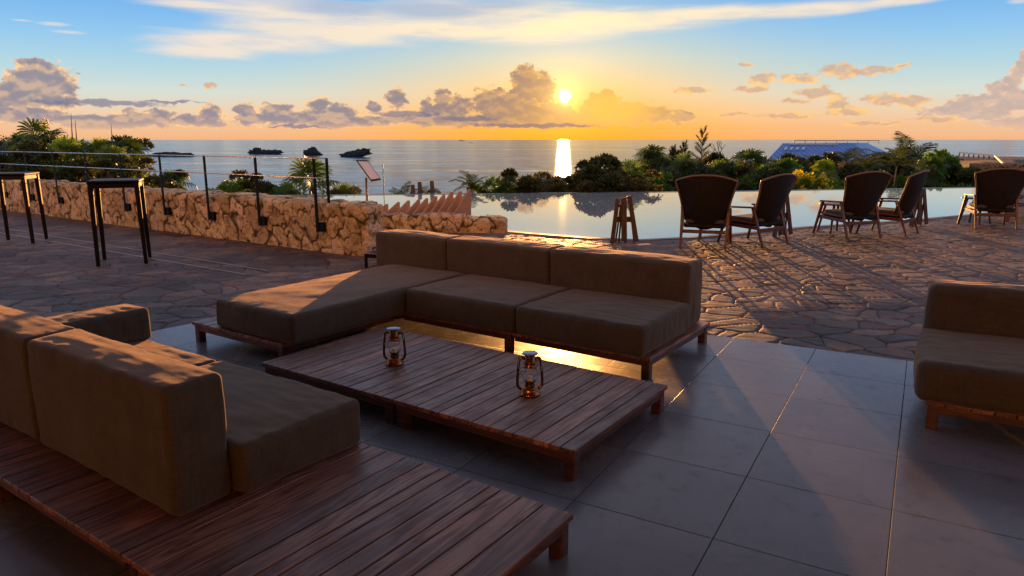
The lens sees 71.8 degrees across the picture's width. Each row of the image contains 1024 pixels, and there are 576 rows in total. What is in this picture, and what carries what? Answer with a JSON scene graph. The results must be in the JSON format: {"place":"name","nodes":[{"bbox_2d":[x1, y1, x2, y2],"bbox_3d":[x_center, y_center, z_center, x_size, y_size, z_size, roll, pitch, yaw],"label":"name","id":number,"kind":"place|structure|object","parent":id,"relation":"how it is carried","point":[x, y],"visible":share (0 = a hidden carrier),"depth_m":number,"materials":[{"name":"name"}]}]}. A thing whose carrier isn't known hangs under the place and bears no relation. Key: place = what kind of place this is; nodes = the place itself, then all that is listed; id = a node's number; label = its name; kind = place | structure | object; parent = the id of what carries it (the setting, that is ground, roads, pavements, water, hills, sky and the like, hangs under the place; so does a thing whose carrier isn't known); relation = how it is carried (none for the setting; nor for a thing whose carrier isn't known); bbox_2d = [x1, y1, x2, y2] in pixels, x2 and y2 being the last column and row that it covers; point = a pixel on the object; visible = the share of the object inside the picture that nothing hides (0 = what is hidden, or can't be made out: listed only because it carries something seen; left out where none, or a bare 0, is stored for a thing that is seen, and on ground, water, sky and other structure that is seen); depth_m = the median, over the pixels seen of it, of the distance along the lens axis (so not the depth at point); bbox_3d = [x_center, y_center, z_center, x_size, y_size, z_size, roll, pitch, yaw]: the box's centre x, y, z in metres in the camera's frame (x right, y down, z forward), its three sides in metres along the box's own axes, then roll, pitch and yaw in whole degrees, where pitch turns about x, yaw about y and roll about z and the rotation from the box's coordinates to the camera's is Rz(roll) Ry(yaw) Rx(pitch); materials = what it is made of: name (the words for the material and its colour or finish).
{"place":"outdoors","nodes":[
{"label":"outdoors","id":0,"kind":"place"},
{"bbox_2d":[281,155,341,194],"bbox_3d":[-7.123,-2.934,25.427,2.664,3.655,2.520,6,13,27],"label":"palm tree","id":1,"kind":"object","parent":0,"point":[306,169],"visible":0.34,"depth_m":25.04,"materials":[{"name":"green plant"}]},
{"bbox_2d":[0,318,1023,575],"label":"tile floor","id":2,"kind":"structure","parent":0,"point":[736,456],"depth_m":3.32,"materials":[{"name":"grey tile"}]},
{"bbox_2d":[0,304,572,575],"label":"slatted sofa","id":3,"kind":"object","parent":2,"relation":"on","point":[124,442],"visible":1,"depth_m":2.75,"materials":[{"name":"brown wood"}]},
{"bbox_2d":[262,327,504,424],"bbox_3d":[-0.816,0.527,4.604,1.134,0.165,1.070,8,14,34],"label":"coffee table","id":4,"kind":"object","parent":2,"relation":"on","point":[355,366],"visible":0.75,"depth_m":4.43,"materials":[{"name":"brown wood"}]},
{"bbox_2d":[383,326,405,365],"bbox_3d":[-0.736,0.362,4.416,0.148,0.236,0.118,1,12,4],"label":"hurricane lantern","id":5,"kind":"object","parent":4,"relation":"on","point":[394,347],"visible":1,"depth_m":4.39,"materials":[{"name":"gold metal"}]},
{"bbox_2d":[192,229,709,379],"bbox_3d":[-0.476,0.090,5.434,3.304,0.680,2.280,8,14,34],"label":"sectional sofa","id":6,"kind":"object","parent":2,"relation":"on","point":[643,309],"visible":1,"depth_m":5.33,"materials":[{"name":"brown fabric"}]},
{"bbox_2d":[393,352,666,480],"bbox_3d":[0.124,0.661,3.964,1.134,0.165,1.070,8,14,34],"label":"coffee table","id":7,"kind":"object","parent":2,"relation":"on","point":[570,415],"visible":0.98,"depth_m":3.78,"materials":[{"name":"brown wood"}]},
{"bbox_2d":[516,350,543,397],"bbox_3d":[0.098,0.470,3.883,0.153,0.243,0.121,-1,12,-3],"label":"hurricane lantern","id":8,"kind":"object","parent":7,"relation":"on","point":[529,388],"visible":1,"depth_m":3.86,"materials":[{"name":"gold metal"}]},
{"bbox_2d":[913,279,1023,429],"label":"armless sofa","id":9,"kind":"object","parent":2,"relation":"on","point":[969,354],"visible":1,"depth_m":3.87,"materials":[{"name":"brown fabric"}]},
{"bbox_2d":[0,188,1023,361],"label":"paving","id":10,"kind":"structure","parent":0,"point":[863,290],"depth_m":8.50,"materials":[{"name":"stone"}]},
{"bbox_2d":[0,172,47,242],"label":"bar table","id":11,"kind":"object","parent":10,"relation":"on","point":[22,176],"visible":1,"depth_m":10.93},
{"bbox_2d":[86,178,151,265],"bbox_3d":[-5.022,-0.860,9.065,0.580,1.058,0.580,-5,13,-22],"label":"bar table","id":12,"kind":"object","parent":10,"relation":"on","point":[137,184],"visible":1,"depth_m":8.89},
{"bbox_2d":[2,228,267,274],"bbox_3d":[-6.461,-0.662,10.683,8.303,0.008,0.318,8,14,33],"label":"drain channel","id":13,"kind":"object","parent":10,"relation":"on","point":[141,256],"visible":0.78,"depth_m":9.65,"materials":[{"name":"metal"}]},
{"bbox_2d":[0,178,383,255],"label":"stone wall","id":14,"kind":"structure","parent":10,"relation":"on","point":[353,228],"depth_m":11.11,"materials":[{"name":"beige stone"}]},
{"bbox_2d":[0,151,329,231],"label":"railing","id":15,"kind":"object","parent":14,"relation":"attached to","point":[320,226],"visible":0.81,"depth_m":11.26,"materials":[{"name":"black metal"}]},
{"bbox_2d":[356,160,380,200],"bbox_3d":[-2.023,-1.173,10.040,0.355,1.269,0.354,0,12,0],"label":"menu stand","id":16,"kind":"object","parent":10,"relation":"on","point":[368,170],"visible":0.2,"depth_m":9.94,"materials":[{"name":"white metal"}]},
{"bbox_2d":[363,249,375,267],"bbox_3d":[-1.520,-0.368,8.833,0.486,0.192,0.486,5,13,22],"label":"side table","id":17,"kind":"object","parent":10,"relation":"on","point":[370,254],"visible":0.27,"depth_m":8.70,"materials":[{"name":"metal"}]},
{"bbox_2d":[383,189,507,233],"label":"stone wall","id":18,"kind":"structure","parent":10,"relation":"on","point":[448,214],"depth_m":12.05,"materials":[{"name":"beige stone"}]},
{"bbox_2d":[610,195,638,242],"bbox_3d":[1.721,-1.050,10.794,0.436,0.730,0.135,0,12,2],"label":"folded stand","id":19,"kind":"object","parent":10,"relation":"on","point":[622,218],"visible":1,"depth_m":10.76,"materials":[{"name":"brown wood"}]},
{"bbox_2d":[675,174,737,249],"bbox_3d":[2.855,-1.148,10.408,0.868,1.079,0.888,4,12,18],"label":"wicker armchair","id":20,"kind":"object","parent":10,"relation":"on","point":[706,200],"visible":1,"depth_m":10.11,"materials":[{"name":"brown wicker"}]},
{"bbox_2d":[507,212,987,240],"bbox_3d":[3.514,-0.979,13.160,15.284,0.412,3.952,-1,12,-5],"label":"pool coping","id":21,"kind":"object","parent":10,"relation":"on","point":[659,239],"visible":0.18,"depth_m":11.74,"materials":[{"name":"stone"}]},
{"bbox_2d":[717,173,796,247],"bbox_3d":[3.733,-1.203,10.672,0.868,1.079,0.888,-8,15,-35],"label":"wicker armchair","id":22,"kind":"object","parent":10,"relation":"on","point":[773,194],"visible":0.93,"depth_m":10.37,"materials":[{"name":"brown wicker"}]},
{"bbox_2d":[772,195,792,236],"bbox_3d":[4.400,-1.183,11.512,0.414,0.693,0.128,-5,13,-24],"label":"folded stand","id":23,"kind":"object","parent":10,"relation":"on","point":[787,216],"visible":0.42,"depth_m":11.51,"materials":[{"name":"brown wood"}]},
{"bbox_2d":[816,202,850,233],"bbox_3d":[5.511,-1.196,12.059,0.540,0.492,0.540,-2,12,-10],"label":"side table","id":24,"kind":"object","parent":10,"relation":"on","point":[834,204],"visible":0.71,"depth_m":12.00,"materials":[{"name":"brown wood"}]},
{"bbox_2d":[812,171,892,238],"bbox_3d":[5.561,-1.383,11.526,0.868,1.079,0.888,-3,12,-14],"label":"wicker armchair","id":25,"kind":"object","parent":10,"relation":"on","point":[863,192],"visible":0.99,"depth_m":11.25,"materials":[{"name":"brown wicker"}]},
{"bbox_2d":[855,170,929,237],"bbox_3d":[6.380,-1.436,11.780,0.888,1.079,0.868,11,16,43],"label":"wicker armchair","id":26,"kind":"object","parent":10,"relation":"on","point":[907,199],"visible":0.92,"depth_m":11.47,"materials":[{"name":"brown wicker"}]},
{"bbox_2d":[909,188,927,226],"bbox_3d":[7.451,-1.481,12.936,0.414,0.693,0.128,-4,13,-20],"label":"folded stand","id":27,"kind":"object","parent":10,"relation":"on","point":[919,207],"visible":0.65,"depth_m":12.91,"materials":[{"name":"brown wood"}]},
{"bbox_2d":[959,196,990,224],"bbox_3d":[8.720,-1.452,13.280,0.540,0.492,0.540,-7,14,-29],"label":"side table","id":28,"kind":"object","parent":10,"relation":"on","point":[968,198],"visible":0.39,"depth_m":13.25,"materials":[{"name":"brown wood"}]},
{"bbox_2d":[957,168,1023,229],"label":"wicker armchair","id":29,"kind":"object","parent":10,"relation":"on","point":[998,190],"visible":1,"depth_m":12.42,"materials":[{"name":"brown wicker"}]},
{"bbox_2d":[0,140,1023,194],"bbox_3d":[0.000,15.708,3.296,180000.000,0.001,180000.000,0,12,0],"label":"sea","id":30,"kind":"structure","parent":0,"point":[440,163],"depth_m":784.83,"materials":[{"name":"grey liquid"}]},
{"bbox_2d":[303,147,322,154],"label":"sea rock","id":31,"kind":"object","parent":30,"relation":"in","point":[312,151],"visible":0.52,"depth_m":745.10,"materials":[{"name":"stone"}]},
{"bbox_2d":[339,148,371,156],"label":"sea rock","id":32,"kind":"object","parent":30,"relation":"in","point":[362,152],"visible":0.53,"depth_m":675.19,"materials":[{"name":"stone"}]},
{"bbox_2d":[0,0,1023,139],"label":"sky","id":33,"kind":"structure","parent":0,"point":[152,69],"materials":[{"name":"blue"}]},
{"bbox_2d":[294,188,983,238],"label":"pool water","id":34,"kind":"structure","parent":0,"point":[657,214],"depth_m":16.89,"materials":[{"name":"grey liquid"}]},
{"bbox_2d":[959,156,1023,167],"bbox_3d":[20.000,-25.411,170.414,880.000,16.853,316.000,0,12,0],"label":"ground","id":35,"kind":"structure","parent":0,"point":[964,163],"depth_m":84.59,"materials":[{"name":"beige sand"}]},
{"bbox_2d":[0,132,31,153],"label":"bush","id":36,"kind":"object","parent":35,"relation":"on","point":[12,143],"visible":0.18,"depth_m":32.08,"materials":[{"name":"green plant"}]},
{"bbox_2d":[10,145,49,171],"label":"shrub","id":37,"kind":"object","parent":35,"relation":"on","point":[17,155],"visible":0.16,"depth_m":24.50,"materials":[{"name":"green plant"}]},
{"bbox_2d":[0,152,61,179],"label":"shrub","id":38,"kind":"object","parent":35,"relation":"on","point":[44,172],"visible":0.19,"depth_m":21.84,"materials":[{"name":"green plant"}]},
{"bbox_2d":[14,117,68,159],"bbox_3d":[-19.437,-5.455,29.466,2.234,3.241,2.362,-4,12,-17],"label":"palm tree","id":39,"kind":"object","parent":35,"relation":"on","point":[38,126],"visible":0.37,"depth_m":29.00,"materials":[{"name":"green plant"}]},
{"bbox_2d":[32,143,71,171],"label":"bush","id":40,"kind":"object","parent":35,"relation":"on","point":[50,168],"visible":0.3,"depth_m":24.89,"materials":[{"name":"green plant"}]},
{"bbox_2d":[15,138,89,169],"bbox_3d":[-17.815,-4.290,28.279,3.140,3.352,2.987,0,12,0],"label":"shrub","id":41,"kind":"object","parent":35,"relation":"on","point":[26,145],"visible":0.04,"depth_m":26.98,"materials":[{"name":"green plant"}]},
{"bbox_2d":[34,147,98,181],"bbox_3d":[-14.250,-3.046,22.845,2.681,2.984,2.615,6,13,28],"label":"shrub","id":42,"kind":"object","parent":35,"relation":"on","point":[64,173],"visible":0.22,"depth_m":21.92,"materials":[{"name":"green plant"}]},
{"bbox_2d":[48,134,88,162],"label":"bush","id":43,"kind":"object","parent":35,"relation":"on","point":[70,143],"visible":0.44,"depth_m":25.93,"materials":[{"name":"green plant"}]},
{"bbox_2d":[75,137,110,177],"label":"bush","id":44,"kind":"object","parent":35,"relation":"on","point":[91,147],"visible":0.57,"depth_m":26.32,"materials":[{"name":"green plant"}]},
{"bbox_2d":[66,154,137,182],"bbox_3d":[-13.109,-3.041,22.408,2.282,2.437,2.171,0,12,-1],"label":"shrub","id":45,"kind":"object","parent":35,"relation":"on","point":[105,163],"visible":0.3,"depth_m":22.12,"materials":[{"name":"green plant"}]},
{"bbox_2d":[95,144,139,177],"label":"bush","id":46,"kind":"object","parent":35,"relation":"on","point":[113,149],"visible":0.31,"depth_m":25.47,"materials":[{"name":"green plant"}]},
{"bbox_2d":[89,155,157,177],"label":"shrub","id":47,"kind":"object","parent":35,"relation":"on","point":[143,160],"visible":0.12,"depth_m":26.95,"materials":[{"name":"green plant"}]},
{"bbox_2d":[110,136,150,169],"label":"bush","id":48,"kind":"object","parent":35,"relation":"on","point":[133,143],"visible":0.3,"depth_m":27.42,"materials":[{"name":"green plant"}]},
{"bbox_2d":[107,163,159,187],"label":"shrub","id":49,"kind":"object","parent":35,"relation":"on","point":[131,173],"visible":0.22,"depth_m":21.67,"materials":[{"name":"green plant"}]},
{"bbox_2d":[117,137,154,157],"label":"shrub","id":50,"kind":"object","parent":35,"relation":"on","point":[147,142],"visible":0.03,"depth_m":28.61,"materials":[{"name":"green plant"}]},
{"bbox_2d":[152,169,193,190],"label":"shrub","id":51,"kind":"object","parent":35,"relation":"on","point":[169,182],"visible":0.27,"depth_m":21.76,"materials":[{"name":"green plant"}]},
{"bbox_2d":[150,169,199,190],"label":"bush","id":52,"kind":"object","parent":35,"relation":"on","point":[178,179],"visible":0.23,"depth_m":22.23,"materials":[{"name":"green plant"}]},
{"bbox_2d":[208,179,251,192],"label":"shrub","id":53,"kind":"object","parent":35,"relation":"on","point":[232,186],"visible":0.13,"depth_m":22.08,"materials":[{"name":"green plant"}]},
{"bbox_2d":[229,170,278,192],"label":"shrub","id":54,"kind":"object","parent":35,"relation":"on","point":[247,184],"visible":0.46,"depth_m":22.56,"materials":[{"name":"green plant"}]},
{"bbox_2d":[263,182,299,194],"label":"shrub","id":55,"kind":"object","parent":35,"relation":"on","point":[272,191],"visible":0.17,"depth_m":22.46,"materials":[{"name":"green plant"}]},
{"bbox_2d":[274,185,301,194],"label":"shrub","id":56,"kind":"object","parent":35,"relation":"on","point":[288,190],"visible":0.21,"depth_m":22.33,"materials":[{"name":"green plant"}]},
{"bbox_2d":[330,186,361,194],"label":"shrub","id":57,"kind":"object","parent":35,"relation":"on","point":[334,191],"visible":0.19,"depth_m":22.38,"materials":[{"name":"green plant"}]},
{"bbox_2d":[335,182,357,194],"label":"palm tree","id":58,"kind":"object","parent":35,"relation":"on","point":[342,187],"visible":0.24,"depth_m":22.87,"materials":[{"name":"green plant"}]},
{"bbox_2d":[389,181,415,193],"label":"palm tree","id":59,"kind":"object","parent":35,"relation":"on","point":[394,190],"visible":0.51,"depth_m":22.88,"materials":[{"name":"green plant"}]},
{"bbox_2d":[448,170,491,192],"bbox_3d":[-1.296,-2.868,22.958,1.457,1.891,1.337,7,14,30],"label":"palm tree","id":60,"kind":"object","parent":35,"relation":"on","point":[470,180],"visible":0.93,"depth_m":22.69,"materials":[{"name":"green plant"}]},
{"bbox_2d":[466,175,516,192],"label":"shrub","id":61,"kind":"object","parent":35,"relation":"on","point":[490,181],"visible":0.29,"depth_m":23.14,"materials":[{"name":"green plant"}]},
{"bbox_2d":[491,176,529,192],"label":"bush","id":62,"kind":"object","parent":35,"relation":"on","point":[509,185],"visible":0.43,"depth_m":23.04,"materials":[{"name":"green plant"}]},
{"bbox_2d":[500,168,541,192],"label":"shrub","id":63,"kind":"object","parent":35,"relation":"on","point":[525,182],"visible":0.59,"depth_m":22.70,"materials":[{"name":"green plant"}]},
{"bbox_2d":[501,171,594,192],"bbox_3d":[1.314,-2.840,23.971,3.118,2.248,2.680,9,15,36],"label":"shrub","id":64,"kind":"object","parent":35,"relation":"on","point":[559,187],"visible":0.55,"depth_m":23.39,"materials":[{"name":"green plant"}]},
{"bbox_2d":[552,155,620,191],"bbox_3d":[2.728,-3.429,25.067,2.293,2.573,2.410,9,15,36],"label":"shrub","id":65,"kind":"object","parent":35,"relation":"on","point":[572,180],"visible":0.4,"depth_m":24.28,"materials":[{"name":"green plant"}]},
{"bbox_2d":[574,163,626,191],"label":"shrub","id":66,"kind":"object","parent":35,"relation":"on","point":[610,180],"visible":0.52,"depth_m":22.68,"materials":[{"name":"green plant"}]},
{"bbox_2d":[597,152,648,191],"bbox_3d":[3.352,-3.557,25.652,2.507,2.676,2.384,-6,13,-27],"label":"shrub","id":67,"kind":"object","parent":35,"relation":"on","point":[614,161],"visible":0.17,"depth_m":25.48,"materials":[{"name":"green plant"}]},
{"bbox_2d":[616,158,643,191],"bbox_3d":[4.237,-3.701,25.259,1.332,1.828,1.260,-7,14,-29],"label":"palm tree","id":68,"kind":"object","parent":35,"relation":"on","point":[628,163],"visible":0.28,"depth_m":25.11,"materials":[{"name":"green plant"}]},
{"bbox_2d":[600,169,663,191],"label":"shrub","id":69,"kind":"object","parent":35,"relation":"on","point":[637,184],"visible":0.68,"depth_m":23.55,"materials":[{"name":"green plant"}]},
{"bbox_2d":[630,144,674,177],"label":"palm tree","id":70,"kind":"object","parent":35,"relation":"on","point":[660,150],"visible":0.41,"depth_m":40.41,"materials":[{"name":"green plant"}]},
{"bbox_2d":[642,170,676,191],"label":"shrub","id":71,"kind":"object","parent":35,"relation":"on","point":[666,187],"visible":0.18,"depth_m":32.13,"materials":[{"name":"green plant"}]},
{"bbox_2d":[642,150,703,183],"bbox_3d":[8.450,-5.451,37.054,3.202,3.563,3.123,-10,15,-40],"label":"shrub","id":72,"kind":"object","parent":35,"relation":"on","point":[655,157],"visible":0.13,"depth_m":36.52,"materials":[{"name":"green plant"}]},
{"bbox_2d":[657,160,695,189],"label":"shrub","id":73,"kind":"object","parent":35,"relation":"on","point":[684,165],"visible":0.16,"depth_m":33.18,"materials":[{"name":"green plant"}]},
{"bbox_2d":[667,151,699,176],"bbox_3d":[8.357,-5.288,34.835,1.854,2.960,1.881,-6,13,-27],"label":"palm tree","id":74,"kind":"object","parent":35,"relation":"on","point":[683,156],"visible":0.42,"depth_m":34.53,"materials":[{"name":"green plant"}]},
{"bbox_2d":[690,124,714,166],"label":"casuarina tree","id":75,"kind":"object","parent":35,"relation":"on","point":[701,150],"visible":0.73,"depth_m":40.49,"materials":[{"name":"green plant"}]},
{"bbox_2d":[685,165,750,190],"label":"shrub","id":76,"kind":"object","parent":35,"relation":"on","point":[705,169],"visible":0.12,"depth_m":32.75,"materials":[{"name":"green plant"}]},
{"bbox_2d":[713,162,761,190],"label":"shrub","id":77,"kind":"object","parent":35,"relation":"on","point":[725,167],"visible":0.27,"depth_m":33.76,"materials":[{"name":"green plant"}]},
{"bbox_2d":[736,173,759,190],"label":"shrub","id":78,"kind":"object","parent":35,"relation":"on","point":[745,178],"visible":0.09,"depth_m":33.11,"materials":[{"name":"green plant"}]},
{"bbox_2d":[729,148,771,170],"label":"palm tree","id":79,"kind":"object","parent":35,"relation":"on","point":[755,155],"visible":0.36,"depth_m":41.82,"materials":[{"name":"green plant"}]},
{"bbox_2d":[751,157,804,176],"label":"shrub","id":80,"kind":"object","parent":35,"relation":"on","point":[795,163],"visible":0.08,"depth_m":35.35,"materials":[{"name":"green plant"}]},
{"bbox_2d":[758,167,798,189],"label":"shrub","id":81,"kind":"object","parent":35,"relation":"on","point":[768,173],"visible":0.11,"depth_m":32.73,"materials":[{"name":"green plant"}]},
{"bbox_2d":[761,158,798,173],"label":"palm tree","id":82,"kind":"object","parent":35,"relation":"on","point":[787,165],"visible":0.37,"depth_m":34.52,"materials":[{"name":"green plant"}]},
{"bbox_2d":[754,153,809,177],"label":"shrub","id":83,"kind":"object","parent":35,"relation":"on","point":[801,160],"visible":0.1,"depth_m":39.40,"materials":[{"name":"green plant"}]},
{"bbox_2d":[778,152,820,181],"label":"shrub","id":84,"kind":"object","parent":35,"relation":"on","point":[786,155],"visible":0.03,"depth_m":41.24,"materials":[{"name":"green plant"}]},
{"bbox_2d":[792,169,833,189],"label":"yellow shrub","id":85,"kind":"object","parent":35,"relation":"on","point":[806,179],"visible":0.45,"depth_m":29.19,"materials":[{"name":"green plant"}]},
{"bbox_2d":[748,140,886,166],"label":"pavilion","id":86,"kind":"structure","parent":35,"relation":"on","point":[811,149],"depth_m":71.87,"materials":[{"name":"blue paint"}]},
{"bbox_2d":[805,151,842,171],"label":"shrub","id":87,"kind":"object","parent":35,"relation":"on","point":[831,156],"visible":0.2,"depth_m":41.92,"materials":[{"name":"green plant"}]},
{"bbox_2d":[809,158,840,183],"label":"palm tree","id":88,"kind":"object","parent":35,"relation":"on","point":[827,166],"visible":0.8,"depth_m":34.47,"materials":[{"name":"green plant"}]},
{"bbox_2d":[817,158,878,182],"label":"shrub","id":89,"kind":"object","parent":35,"relation":"on","point":[844,173],"visible":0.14,"depth_m":37.89,"materials":[{"name":"green plant"}]},
{"bbox_2d":[835,147,868,163],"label":"palm tree","id":90,"kind":"object","parent":35,"relation":"on","point":[848,152],"visible":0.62,"depth_m":45.95,"materials":[{"name":"green plant"}]},
{"bbox_2d":[843,151,887,174],"bbox_3d":[17.328,-5.327,34.882,2.169,2.815,1.990,-4,12,-18],"label":"palm tree","id":91,"kind":"object","parent":35,"relation":"on","point":[864,163],"visible":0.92,"depth_m":34.61,"materials":[{"name":"green plant"}]},
{"bbox_2d":[851,148,907,162],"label":"palm tree","id":92,"kind":"object","parent":35,"relation":"on","point":[871,152],"visible":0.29,"depth_m":43.38,"materials":[{"name":"green plant"}]},
{"bbox_2d":[870,168,906,187],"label":"shrub","id":93,"kind":"object","parent":35,"relation":"on","point":[900,180],"visible":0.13,"depth_m":34.87,"materials":[{"name":"green plant"}]},
{"bbox_2d":[871,146,919,185],"bbox_3d":[18.807,-5.373,34.771,2.232,3.157,2.432,2,12,7],"label":"palm tree","id":94,"kind":"object","parent":35,"relation":"on","point":[896,160],"visible":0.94,"depth_m":34.46,"materials":[{"name":"green plant"}]},
{"bbox_2d":[876,146,922,177],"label":"shrub","id":95,"kind":"object","parent":35,"relation":"on","point":[905,170],"visible":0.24,"depth_m":40.45,"materials":[{"name":"green plant"}]},
{"bbox_2d":[884,131,938,163],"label":"palm tree","id":96,"kind":"object","parent":35,"relation":"on","point":[903,143],"visible":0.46,"depth_m":44.34,"materials":[{"name":"green plant"}]},
{"bbox_2d":[897,169,952,187],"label":"shrub","id":97,"kind":"object","parent":35,"relation":"on","point":[941,184],"visible":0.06,"depth_m":36.42,"materials":[{"name":"green plant"}]},
{"bbox_2d":[911,155,950,187],"bbox_3d":[20.601,-5.346,34.863,1.805,2.370,1.705,-3,12,-14],"label":"palm tree","id":98,"kind":"object","parent":35,"relation":"on","point":[933,177],"visible":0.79,"depth_m":34.50,"materials":[{"name":"green plant"}]},
{"bbox_2d":[914,148,981,186],"bbox_3d":[22.904,-5.161,36.830,3.364,4.200,4.965,2,12,10],"label":"shrub","id":99,"kind":"object","parent":35,"relation":"on","point":[951,176],"visible":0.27,"depth_m":36.62,"materials":[{"name":"green plant"}]},
{"bbox_2d":[947,163,975,186],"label":"shrub","id":100,"kind":"object","parent":35,"relation":"on","point":[968,175],"visible":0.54,"depth_m":35.55,"materials":[{"name":"green plant"}]},
{"bbox_2d":[953,152,1004,162],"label":"wooden walkway","id":101,"kind":"structure","parent":35,"relation":"on","point":[963,157],"depth_m":85.95,"materials":[{"name":"brown wood"}]},
{"bbox_2d":[969,162,1023,169],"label":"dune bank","id":102,"kind":"structure","parent":35,"relation":"on","point":[985,165],"depth_m":35.72,"materials":[{"name":"beige sand"}]},
{"label":"paving bed","id":103,"kind":"structure","parent":0,"visible":0},
{"bbox_2d":[273,187,974,195],"bbox_3d":[3.023,-1.917,22.109,27.292,2.172,0.745,-2,12,-8],"label":"pool overflow edge","id":104,"kind":"object","parent":103,"relation":"attached to","point":[571,192],"visible":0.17,"depth_m":21.25,"materials":[{"name":"grey stone"}]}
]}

